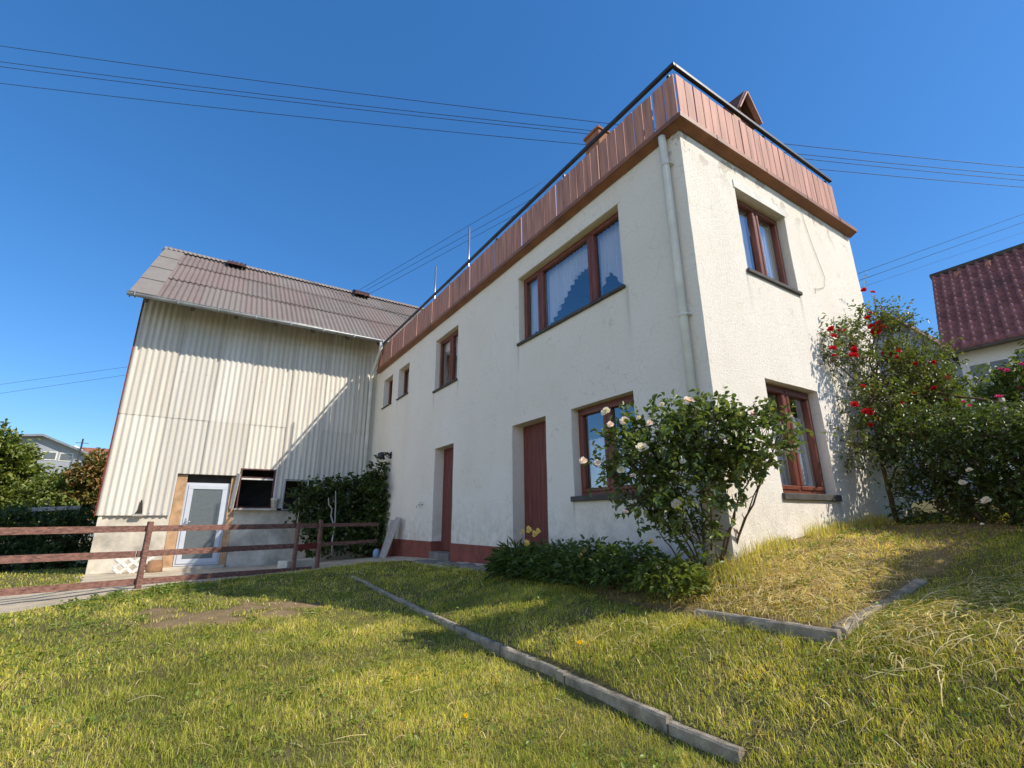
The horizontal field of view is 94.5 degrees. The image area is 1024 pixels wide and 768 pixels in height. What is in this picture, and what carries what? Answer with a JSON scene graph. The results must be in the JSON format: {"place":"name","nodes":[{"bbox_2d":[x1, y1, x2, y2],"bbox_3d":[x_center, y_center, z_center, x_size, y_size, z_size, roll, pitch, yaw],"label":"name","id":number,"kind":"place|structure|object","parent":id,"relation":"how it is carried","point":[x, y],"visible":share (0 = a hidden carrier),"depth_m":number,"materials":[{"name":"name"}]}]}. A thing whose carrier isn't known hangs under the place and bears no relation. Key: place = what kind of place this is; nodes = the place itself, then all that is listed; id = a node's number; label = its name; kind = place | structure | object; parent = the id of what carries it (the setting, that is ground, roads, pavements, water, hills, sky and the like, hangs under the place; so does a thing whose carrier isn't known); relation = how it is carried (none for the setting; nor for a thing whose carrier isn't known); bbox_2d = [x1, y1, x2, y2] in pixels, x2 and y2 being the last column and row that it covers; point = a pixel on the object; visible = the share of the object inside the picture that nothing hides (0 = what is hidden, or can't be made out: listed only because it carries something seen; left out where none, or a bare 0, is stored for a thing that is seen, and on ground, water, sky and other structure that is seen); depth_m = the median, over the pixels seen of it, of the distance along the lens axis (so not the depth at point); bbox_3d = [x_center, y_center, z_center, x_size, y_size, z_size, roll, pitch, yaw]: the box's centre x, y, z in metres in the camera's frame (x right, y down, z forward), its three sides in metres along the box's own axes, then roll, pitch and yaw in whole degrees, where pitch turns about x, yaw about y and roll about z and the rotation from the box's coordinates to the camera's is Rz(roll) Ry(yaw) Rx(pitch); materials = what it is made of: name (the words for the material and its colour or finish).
{"place":"outdoors","nodes":[
{"label":"outdoors","id":0,"kind":"place"},
{"bbox_2d":[0,367,123,384],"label":"power line","id":1,"kind":"object","parent":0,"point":[64,375],"visible":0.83,"depth_m":29.99,"materials":[{"name":"black metal"}]},
{"bbox_2d":[5,375,122,392],"bbox_3d":[-29.310,0.136,30.000,11.749,1.570,0.017,-1,-16,2],"label":"power line","id":2,"kind":"object","parent":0,"point":[61,384],"visible":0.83,"depth_m":29.99,"materials":[{"name":"black metal"}]},
{"bbox_2d":[0,556,485,613],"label":"path","id":3,"kind":"structure","parent":0,"point":[18,602],"depth_m":8.39,"materials":[{"name":"grey concrete"}]},
{"bbox_2d":[112,551,153,573],"bbox_3d":[-8.286,3.910,10.361,0.691,0.461,0.075,10,-19,-31],"label":"screen block","id":4,"kind":"object","parent":3,"relation":"on","point":[119,562],"depth_m":10.27,"materials":[{"name":"white concrete"}]},
{"bbox_2d":[145,560,162,572],"bbox_3d":[-7.994,4.080,10.567,0.332,0.275,0.340,10,-19,-31],"label":"wood stump","id":5,"kind":"object","parent":3,"relation":"on","point":[153,566],"visible":0.74,"depth_m":10.46,"materials":[{"name":"brown wood"}]},
{"bbox_2d":[373,549,379,557],"bbox_3d":[-3.271,4.089,11.415,0.170,0.220,0.170,10,-19,-31],"label":"jug","id":6,"kind":"object","parent":3,"relation":"on","point":[376,553],"visible":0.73,"depth_m":11.35,"materials":[{"name":"blue plastic"}]},
{"bbox_2d":[379,520,393,557],"bbox_3d":[-3.019,3.728,11.418,0.272,0.870,0.241,10,-19,-31],"label":"board","id":7,"kind":"object","parent":3,"relation":"on","point":[387,536],"visible":0.84,"depth_m":11.40,"materials":[{"name":"grey wood"}]},
{"bbox_2d":[382,517,397,557],"bbox_3d":[-2.861,3.609,11.134,0.386,0.939,0.151,0,-16,-2],"label":"board","id":8,"kind":"object","parent":3,"relation":"on","point":[395,520],"visible":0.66,"depth_m":11.19,"materials":[{"name":"grey wood"}]},
{"bbox_2d":[382,517,400,557],"bbox_3d":[-2.790,3.571,10.970,0.444,0.928,0.117,-3,-16,9],"label":"board","id":9,"kind":"object","parent":3,"relation":"on","point":[391,537],"visible":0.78,"depth_m":10.95,"materials":[{"name":"grey wood"}]},
{"bbox_2d":[415,559,444,563],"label":"paving slab","id":10,"kind":"structure","parent":3,"relation":"on","point":[427,561],"depth_m":8.95,"materials":[{"name":"concrete"}]},
{"bbox_2d":[437,562,459,565],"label":"paving slab","id":11,"kind":"structure","parent":3,"relation":"on","point":[447,563],"depth_m":8.27,"materials":[{"name":"concrete"}]},
{"bbox_2d":[454,563,476,568],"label":"paving slab","id":12,"kind":"structure","parent":3,"relation":"on","point":[466,565],"depth_m":7.73,"materials":[{"name":"concrete"}]},
{"bbox_2d":[373,205,532,291],"bbox_3d":[-2.525,-7.124,24.000,9.530,4.831,0.019,-3,-16,8],"label":"power line","id":13,"kind":"object","parent":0,"point":[445,252],"visible":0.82,"depth_m":23.99,"materials":[{"name":"black metal"}]},
{"bbox_2d":[360,180,545,289],"bbox_3d":[-2.976,-7.575,24.000,9.736,5.349,0.019,-3,-16,9],"label":"power line","id":14,"kind":"object","parent":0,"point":[453,234],"visible":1,"depth_m":23.99,"materials":[{"name":"black metal"}]},
{"bbox_2d":[367,188,550,289],"bbox_3d":[-2.615,-7.395,24.000,9.718,5.002,0.019,-3,-16,8],"label":"power line","id":15,"kind":"object","parent":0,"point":[452,242],"visible":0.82,"depth_m":23.99,"materials":[{"name":"black metal"}]},
{"bbox_2d":[0,83,1018,186],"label":"power line","id":16,"kind":"object","parent":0,"point":[454,132],"visible":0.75,"depth_m":16.97,"materials":[{"name":"black metal"}]},
{"bbox_2d":[0,61,1023,175],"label":"power line","id":17,"kind":"object","parent":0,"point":[469,117],"visible":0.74,"depth_m":16.97,"materials":[{"name":"black metal"}]},
{"bbox_2d":[0,66,1023,180],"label":"power line","id":18,"kind":"object","parent":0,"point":[462,120],"visible":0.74,"depth_m":16.97,"materials":[{"name":"black metal"}]},
{"bbox_2d":[0,494,1023,767],"bbox_3d":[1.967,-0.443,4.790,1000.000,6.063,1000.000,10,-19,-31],"label":"ground","id":19,"kind":"structure","parent":0,"point":[220,616],"depth_m":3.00,"materials":[{"name":"green plant"}]},
{"bbox_2d":[0,418,54,541],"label":"garden bush","id":20,"kind":"object","parent":19,"relation":"on","point":[18,467],"visible":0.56,"depth_m":20.56,"materials":[{"name":"green plant"}]},
{"bbox_2d":[0,500,97,571],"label":"hedge","id":21,"kind":"object","parent":19,"relation":"on","point":[32,544],"visible":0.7,"depth_m":12.44,"materials":[{"name":"green plant"}]},
{"bbox_2d":[31,506,81,511],"bbox_3d":[-12.264,3.365,12.760,0.978,0.174,0.139,10,-19,-31],"label":"timber rail","id":22,"kind":"object","parent":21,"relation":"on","point":[40,509],"visible":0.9,"depth_m":12.68,"materials":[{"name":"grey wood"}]},
{"bbox_2d":[6,466,97,526],"bbox_3d":[-19.546,5.391,20.506,3.596,3.820,3.362,1,-16,-4],"label":"garden bush","id":23,"kind":"object","parent":19,"relation":"on","point":[44,488],"visible":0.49,"depth_m":19.77,"materials":[{"name":"green plant"}]},
{"bbox_2d":[1,434,104,543],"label":"grey hall","id":24,"kind":"structure","parent":19,"relation":"on","point":[61,453],"depth_m":32.77,"materials":[{"name":"metal"}]},
{"bbox_2d":[41,451,57,459],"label":"window","id":25,"kind":"structure","parent":24,"relation":"in","point":[51,455],"depth_m":32.63,"materials":[{"name":"white glass"}]},
{"bbox_2d":[58,453,73,461],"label":"window","id":26,"kind":"structure","parent":24,"relation":"in","point":[66,457],"depth_m":33.04,"materials":[{"name":"white glass"}]},
{"bbox_2d":[58,439,88,539],"bbox_3d":[-30.173,7.328,32.326,0.700,7.224,0.098,10,-19,-31],"label":"antenna mast","id":27,"kind":"object","parent":19,"relation":"on","point":[80,448],"visible":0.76,"depth_m":33.07,"materials":[{"name":"metal"}]},
{"bbox_2d":[55,447,108,539],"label":"garden bush","id":28,"kind":"object","parent":19,"relation":"on","point":[89,476],"visible":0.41,"depth_m":20.30,"materials":[{"name":"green plant"}]},
{"bbox_2d":[74,445,108,458],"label":"red roof house","id":29,"kind":"structure","parent":19,"relation":"on","point":[87,449],"depth_m":48.72,"materials":[{"name":"red tile"}]},
{"bbox_2d":[0,520,378,595],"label":"rail fence","id":30,"kind":"object","parent":19,"relation":"on","point":[144,554],"visible":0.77,"depth_m":7.28,"materials":[{"name":"brown wood"}]},
{"bbox_2d":[298,542,316,550],"bbox_3d":[-4.278,3.376,9.820,0.027,0.152,0.571,-9,-18,26],"label":"red board","id":31,"kind":"object","parent":30,"relation":"attached to","point":[307,546],"visible":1,"depth_m":9.84,"materials":[{"name":"red wood"}]},
{"bbox_2d":[85,246,423,574],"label":"barn","id":32,"kind":"structure","parent":19,"relation":"on","point":[247,391],"depth_m":12.61,"materials":[{"name":"metal"}]},
{"bbox_2d":[172,483,230,566],"bbox_3d":[-7.630,3.438,11.671,0.936,1.950,0.148,10,-19,-31],"label":"door","id":33,"kind":"structure","parent":32,"relation":"in","point":[204,503],"depth_m":11.69,"materials":[{"name":"white plastic"}]},
{"bbox_2d":[229,468,276,510],"bbox_3d":[-6.684,2.752,12.350,1.086,1.058,0.190,10,-19,-31],"label":"window","id":34,"kind":"structure","parent":32,"relation":"in","point":[238,478],"depth_m":12.23,"materials":[{"name":"wood"}]},
{"bbox_2d":[271,498,279,507],"bbox_3d":[-6.261,3.149,12.484,0.205,0.260,0.210,10,-19,-31],"label":"flower pot","id":35,"kind":"object","parent":32,"relation":"on","point":[274,502],"visible":1,"depth_m":12.42,"materials":[{"name":"ceramic"}]},
{"bbox_2d":[281,480,307,509],"bbox_3d":[-5.896,3.020,12.857,0.595,0.800,0.090,10,-19,-31],"label":"window","id":36,"kind":"structure","parent":32,"relation":"in","point":[285,480],"depth_m":12.72,"materials":[{"name":"grey wood"}]},
{"bbox_2d":[277,558,315,568],"bbox_3d":[-4.455,3.764,9.841,0.293,0.208,0.771,-8,-18,26],"label":"concrete block","id":37,"kind":"object","parent":19,"relation":"on","point":[308,562],"depth_m":9.74,"materials":[{"name":"grey concrete"}]},
{"bbox_2d":[283,453,390,558],"bbox_3d":[-4.435,3.148,12.279,2.612,2.712,2.278,10,-19,-31],"label":"bush","id":38,"kind":"object","parent":19,"relation":"on","point":[362,503],"visible":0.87,"depth_m":12.21,"materials":[{"name":"green plant"}]},
{"bbox_2d":[362,580,380,591],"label":"edging stone","id":39,"kind":"object","parent":19,"relation":"on","point":[375,588],"visible":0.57,"depth_m":7.00,"materials":[{"name":"concrete"}]},
{"bbox_2d":[378,589,398,601],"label":"edging stone","id":40,"kind":"object","parent":19,"relation":"on","point":[390,595],"visible":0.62,"depth_m":6.33,"materials":[{"name":"concrete"}]},
{"bbox_2d":[397,597,424,613],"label":"edging stone","id":41,"kind":"object","parent":19,"relation":"on","point":[413,607],"visible":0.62,"depth_m":5.61,"materials":[{"name":"concrete"}]},
{"bbox_2d":[422,609,457,630],"bbox_3d":[-0.762,2.553,4.933,0.055,0.253,0.850,9,-19,-30],"label":"edging stone","id":42,"kind":"object","parent":19,"relation":"on","point":[440,619],"visible":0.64,"depth_m":4.89,"materials":[{"name":"concrete"}]},
{"bbox_2d":[470,565,486,571],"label":"paving slab","id":43,"kind":"structure","parent":19,"relation":"on","point":[476,567],"depth_m":7.22,"materials":[{"name":"concrete"}]},
{"bbox_2d":[455,626,502,654],"bbox_3d":[-0.307,2.362,4.214,0.056,0.245,0.867,9,-19,-30],"label":"edging stone","id":44,"kind":"object","parent":19,"relation":"on","point":[489,644],"visible":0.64,"depth_m":4.14,"materials":[{"name":"concrete"}]},
{"bbox_2d":[483,526,542,580],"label":"perennial plant","id":45,"kind":"object","parent":19,"relation":"on","point":[497,563],"visible":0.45,"depth_m":6.22,"materials":[{"name":"green plant"}]},
{"bbox_2d":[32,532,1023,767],"bbox_3d":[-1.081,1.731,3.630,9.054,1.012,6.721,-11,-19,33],"label":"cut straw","id":46,"kind":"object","parent":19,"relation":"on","point":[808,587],"visible":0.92,"depth_m":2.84,"materials":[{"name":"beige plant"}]},
{"bbox_2d":[503,539,564,582],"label":"perennial plant","id":47,"kind":"object","parent":19,"relation":"on","point":[523,559],"visible":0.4,"depth_m":5.89,"materials":[{"name":"green plant"}]},
{"bbox_2d":[500,645,568,682],"bbox_3d":[0.147,2.153,3.502,0.055,0.246,0.847,9,-19,-30],"label":"edging stone","id":48,"kind":"object","parent":19,"relation":"on","point":[525,659],"visible":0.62,"depth_m":3.48,"materials":[{"name":"concrete"}]},
{"bbox_2d":[525,537,595,585],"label":"perennial plant","id":49,"kind":"object","parent":19,"relation":"on","point":[544,576],"visible":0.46,"depth_m":5.45,"materials":[{"name":"green plant"}]},
{"bbox_2d":[550,534,653,590],"bbox_3d":[1.006,1.831,4.839,0.869,0.558,1.556,10,-19,-31],"label":"perennial plant","id":50,"kind":"object","parent":19,"relation":"on","point":[574,559],"visible":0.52,"depth_m":4.93,"materials":[{"name":"green plant"}]},
{"bbox_2d":[565,672,672,733],"bbox_3d":[0.599,1.952,2.792,0.054,0.244,0.856,9,-19,-30],"label":"edging stone","id":51,"kind":"object","parent":19,"relation":"on","point":[650,716],"visible":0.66,"depth_m":2.71,"materials":[{"name":"concrete"}]},
{"bbox_2d":[585,536,672,593],"bbox_3d":[1.106,1.717,4.515,0.806,0.504,0.949,10,-19,-31],"label":"perennial plant","id":52,"kind":"object","parent":19,"relation":"on","point":[630,563],"visible":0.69,"depth_m":4.42,"materials":[{"name":"green plant"}]},
{"bbox_2d":[362,62,913,573],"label":"house","id":53,"kind":"structure","parent":19,"relation":"on","point":[700,240],"depth_m":6.39,"materials":[{"name":"paint"}]},
{"bbox_2d":[377,452,391,458],"bbox_3d":[-3.381,1.886,12.532,0.363,0.180,0.268,-7,-17,22],"label":"wall lamp","id":54,"kind":"object","parent":53,"relation":"attached to","point":[380,455],"visible":1,"depth_m":12.48,"materials":[{"name":"metal"}]},
{"bbox_2d":[381,380,392,409],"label":"window","id":55,"kind":"structure","parent":53,"relation":"in","point":[391,382],"depth_m":13.98,"materials":[{"name":"brown wood"}]},
{"bbox_2d":[396,368,408,400],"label":"window","id":56,"kind":"structure","parent":53,"relation":"in","point":[406,372],"depth_m":12.95,"materials":[{"name":"brown wood"}]},
{"bbox_2d":[434,266,436,298],"bbox_3d":[-2.041,-2.157,12.451,0.240,2.085,0.240,10,-19,-31],"label":"metal pole","id":57,"kind":"object","parent":53,"relation":"on","point":[435,281],"visible":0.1,"depth_m":12.59,"materials":[{"name":"metal"}]},
{"bbox_2d":[429,447,453,560],"bbox_3d":[-1.297,2.414,9.559,0.356,2.299,0.919,10,-19,-31],"label":"door","id":58,"kind":"structure","parent":53,"relation":"in","point":[444,555],"depth_m":9.75,"materials":[{"name":"brown wood"}]},
{"bbox_2d":[432,330,457,392],"bbox_3d":[-1.348,-0.511,10.420,0.308,1.243,1.215,10,-19,-31],"label":"window","id":59,"kind":"structure","parent":53,"relation":"in","point":[450,346],"depth_m":10.47,"materials":[{"name":"brown wood"}]},
{"bbox_2d":[468,227,469,266],"bbox_3d":[-1.001,-2.658,10.898,0.240,2.174,0.240,10,-19,-31],"label":"metal pole","id":60,"kind":"object","parent":53,"relation":"on","point":[468,245],"visible":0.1,"depth_m":11.05,"materials":[{"name":"metal"}]},
{"bbox_2d":[523,421,548,548],"bbox_3d":[0.458,1.563,7.164,0.064,1.979,0.897,10,-19,-31],"label":"door","id":61,"kind":"structure","parent":53,"relation":"in","point":[535,459],"depth_m":7.27,"materials":[{"name":"brown wood"}]},
{"bbox_2d":[516,212,625,345],"bbox_3d":[0.853,-1.485,7.107,0.309,1.233,2.445,10,-19,-31],"label":"window","id":62,"kind":"structure","parent":53,"relation":"in","point":[560,278],"depth_m":7.21,"materials":[{"name":"brown wood"}]},
{"bbox_2d":[570,394,640,501],"bbox_3d":[1.211,0.817,5.896,0.329,1.223,1.200,10,-19,-31],"label":"window","id":63,"kind":"structure","parent":53,"relation":"in","point":[597,493],"depth_m":6.11,"materials":[{"name":"brown wood"}]},
{"bbox_2d":[723,90,762,129],"bbox_3d":[3.026,-3.392,7.103,0.557,1.430,1.290,10,-19,-31],"label":"roof shelter","id":64,"kind":"object","parent":53,"relation":"on","point":[742,102],"visible":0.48,"depth_m":6.81,"materials":[{"name":"brown metal"}]},
{"bbox_2d":[736,199,802,295],"bbox_3d":[3.206,-1.775,6.147,1.200,1.183,0.304,10,-19,-31],"label":"window","id":65,"kind":"structure","parent":53,"relation":"in","point":[761,245],"depth_m":6.27,"materials":[{"name":"brown wood"}]},
{"bbox_2d":[765,383,841,500],"bbox_3d":[3.212,0.671,5.435,1.205,1.308,0.304,10,-19,-31],"label":"window","id":66,"kind":"structure","parent":53,"relation":"in","point":[796,479],"depth_m":5.52,"materials":[{"name":"brown wood"}]},
{"bbox_2d":[626,552,714,601],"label":"perennial plant","id":67,"kind":"object","parent":19,"relation":"on","point":[678,575],"visible":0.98,"depth_m":3.83,"materials":[{"name":"green plant"}]},
{"bbox_2d":[579,386,825,582],"bbox_3d":[1.562,0.876,3.946,1.700,1.767,1.481,10,-19,-31],"label":"rose bush","id":68,"kind":"object","parent":19,"relation":"on","point":[686,435],"visible":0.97,"depth_m":3.94,"materials":[{"name":"green plant"}]},
{"bbox_2d":[668,720,744,762],"bbox_3d":[0.935,1.813,2.261,0.055,0.251,0.403,9,-19,-30],"label":"edging stone","id":69,"kind":"object","parent":19,"relation":"on","point":[703,741],"visible":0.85,"depth_m":2.26,"materials":[{"name":"concrete"}]},
{"bbox_2d":[695,609,842,642],"bbox_3d":[1.624,1.642,3.079,0.058,0.240,0.968,9,-19,-31],"label":"edging stone","id":70,"kind":"object","parent":19,"relation":"on","point":[816,634],"visible":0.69,"depth_m":2.97,"materials":[{"name":"concrete"}]},
{"bbox_2d":[696,508,896,602],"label":"tall grass","id":71,"kind":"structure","parent":19,"relation":"on","point":[830,529],"depth_m":4.30,"materials":[{"name":"plant"}]},
{"bbox_2d":[831,598,895,636],"bbox_3d":[2.226,1.530,2.942,0.764,0.306,0.082,10,-19,-31],"label":"edging stone","id":72,"kind":"object","parent":19,"relation":"on","point":[849,626],"visible":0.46,"depth_m":2.86,"materials":[{"name":"concrete"}]},
{"bbox_2d":[817,271,973,522],"bbox_3d":[5.088,0.046,6.225,2.975,3.541,1.135,7,-18,-25],"label":"climbing rose","id":73,"kind":"object","parent":19,"relation":"on","point":[908,358],"visible":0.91,"depth_m":6.07,"materials":[{"name":"green plant"}]},
{"bbox_2d":[890,578,927,600],"bbox_3d":[2.792,1.537,3.305,0.568,0.301,0.083,10,-19,-31],"label":"edging stone","id":74,"kind":"object","parent":19,"relation":"on","point":[912,585],"visible":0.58,"depth_m":3.32,"materials":[{"name":"concrete"}]},
{"bbox_2d":[872,312,988,501],"bbox_3d":[20.041,2.023,21.973,7.600,9.909,7.200,10,-19,-31],"label":"bush","id":75,"kind":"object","parent":19,"relation":"on","point":[960,372],"depth_m":20.28,"materials":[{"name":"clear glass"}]},
{"bbox_2d":[862,391,1023,525],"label":"hedge","id":76,"kind":"object","parent":19,"relation":"on","point":[988,481],"visible":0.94,"depth_m":5.01,"materials":[{"name":"green plant"}]},
{"bbox_2d":[890,349,998,508],"bbox_3d":[6.909,0.635,7.496,1.814,2.667,1.156,0,-16,0],"label":"garden bush","id":77,"kind":"object","parent":19,"relation":"on","point":[965,380],"visible":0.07,"depth_m":7.42,"materials":[{"name":"green plant"}]},
{"bbox_2d":[882,370,1023,513],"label":"flowering shrub","id":78,"kind":"object","parent":19,"relation":"on","point":[940,400],"visible":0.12,"depth_m":6.04,"materials":[{"name":"green plant"}]},
{"bbox_2d":[919,392,1022,439],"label":"pole frame","id":79,"kind":"object","parent":78,"relation":"on","point":[983,399],"visible":0.34,"depth_m":5.72,"materials":[{"name":"brown wood"}]},
{"bbox_2d":[929,243,1023,482],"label":"neighbour house","id":80,"kind":"structure","parent":19,"relation":"on","point":[979,305],"depth_m":14.46,"materials":[{"name":"tile"}]},
{"bbox_2d":[966,356,1021,396],"bbox_3d":[13.669,-0.153,13.436,0.056,1.100,0.950,10,-19,-31],"label":"window","id":81,"kind":"structure","parent":80,"relation":"in","point":[994,362],"depth_m":13.55,"materials":[{"name":"white glass"}]},
{"bbox_2d":[1011,345,1023,365],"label":"window","id":82,"kind":"structure","parent":80,"relation":"in","point":[1013,349],"depth_m":13.06,"materials":[{"name":"white glass"}]},
{"bbox_2d":[950,342,1023,411],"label":"flowering shrub","id":83,"kind":"object","parent":19,"relation":"on","point":[1007,385],"visible":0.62,"depth_m":6.35,"materials":[{"name":"green plant"}]},
{"bbox_2d":[0,0,1023,519],"label":"sky","id":84,"kind":"structure","parent":0,"point":[94,189],"materials":[{"name":"blue"}]},
{"bbox_2d":[2,46,1023,167],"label":"power line","id":85,"kind":"object","parent":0,"point":[478,108],"visible":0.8,"depth_m":16.97,"materials":[{"name":"black metal"}]},
{"bbox_2d":[858,214,1022,273],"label":"power line","id":86,"kind":"object","parent":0,"point":[941,243],"visible":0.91,"depth_m":25.99,"materials":[{"name":"black metal"}]},
{"bbox_2d":[875,238,1005,282],"bbox_3d":[24.621,-7.151,26.000,11.809,3.748,0.011,-2,-16,5],"label":"power line","id":87,"kind":"object","parent":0,"point":[940,260],"visible":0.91,"depth_m":26.00,"materials":[{"name":"black metal"}]},
{"bbox_2d":[859,222,1022,280],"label":"power line","id":88,"kind":"object","parent":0,"point":[940,251],"visible":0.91,"depth_m":25.99,"materials":[{"name":"black metal"}]}
]}

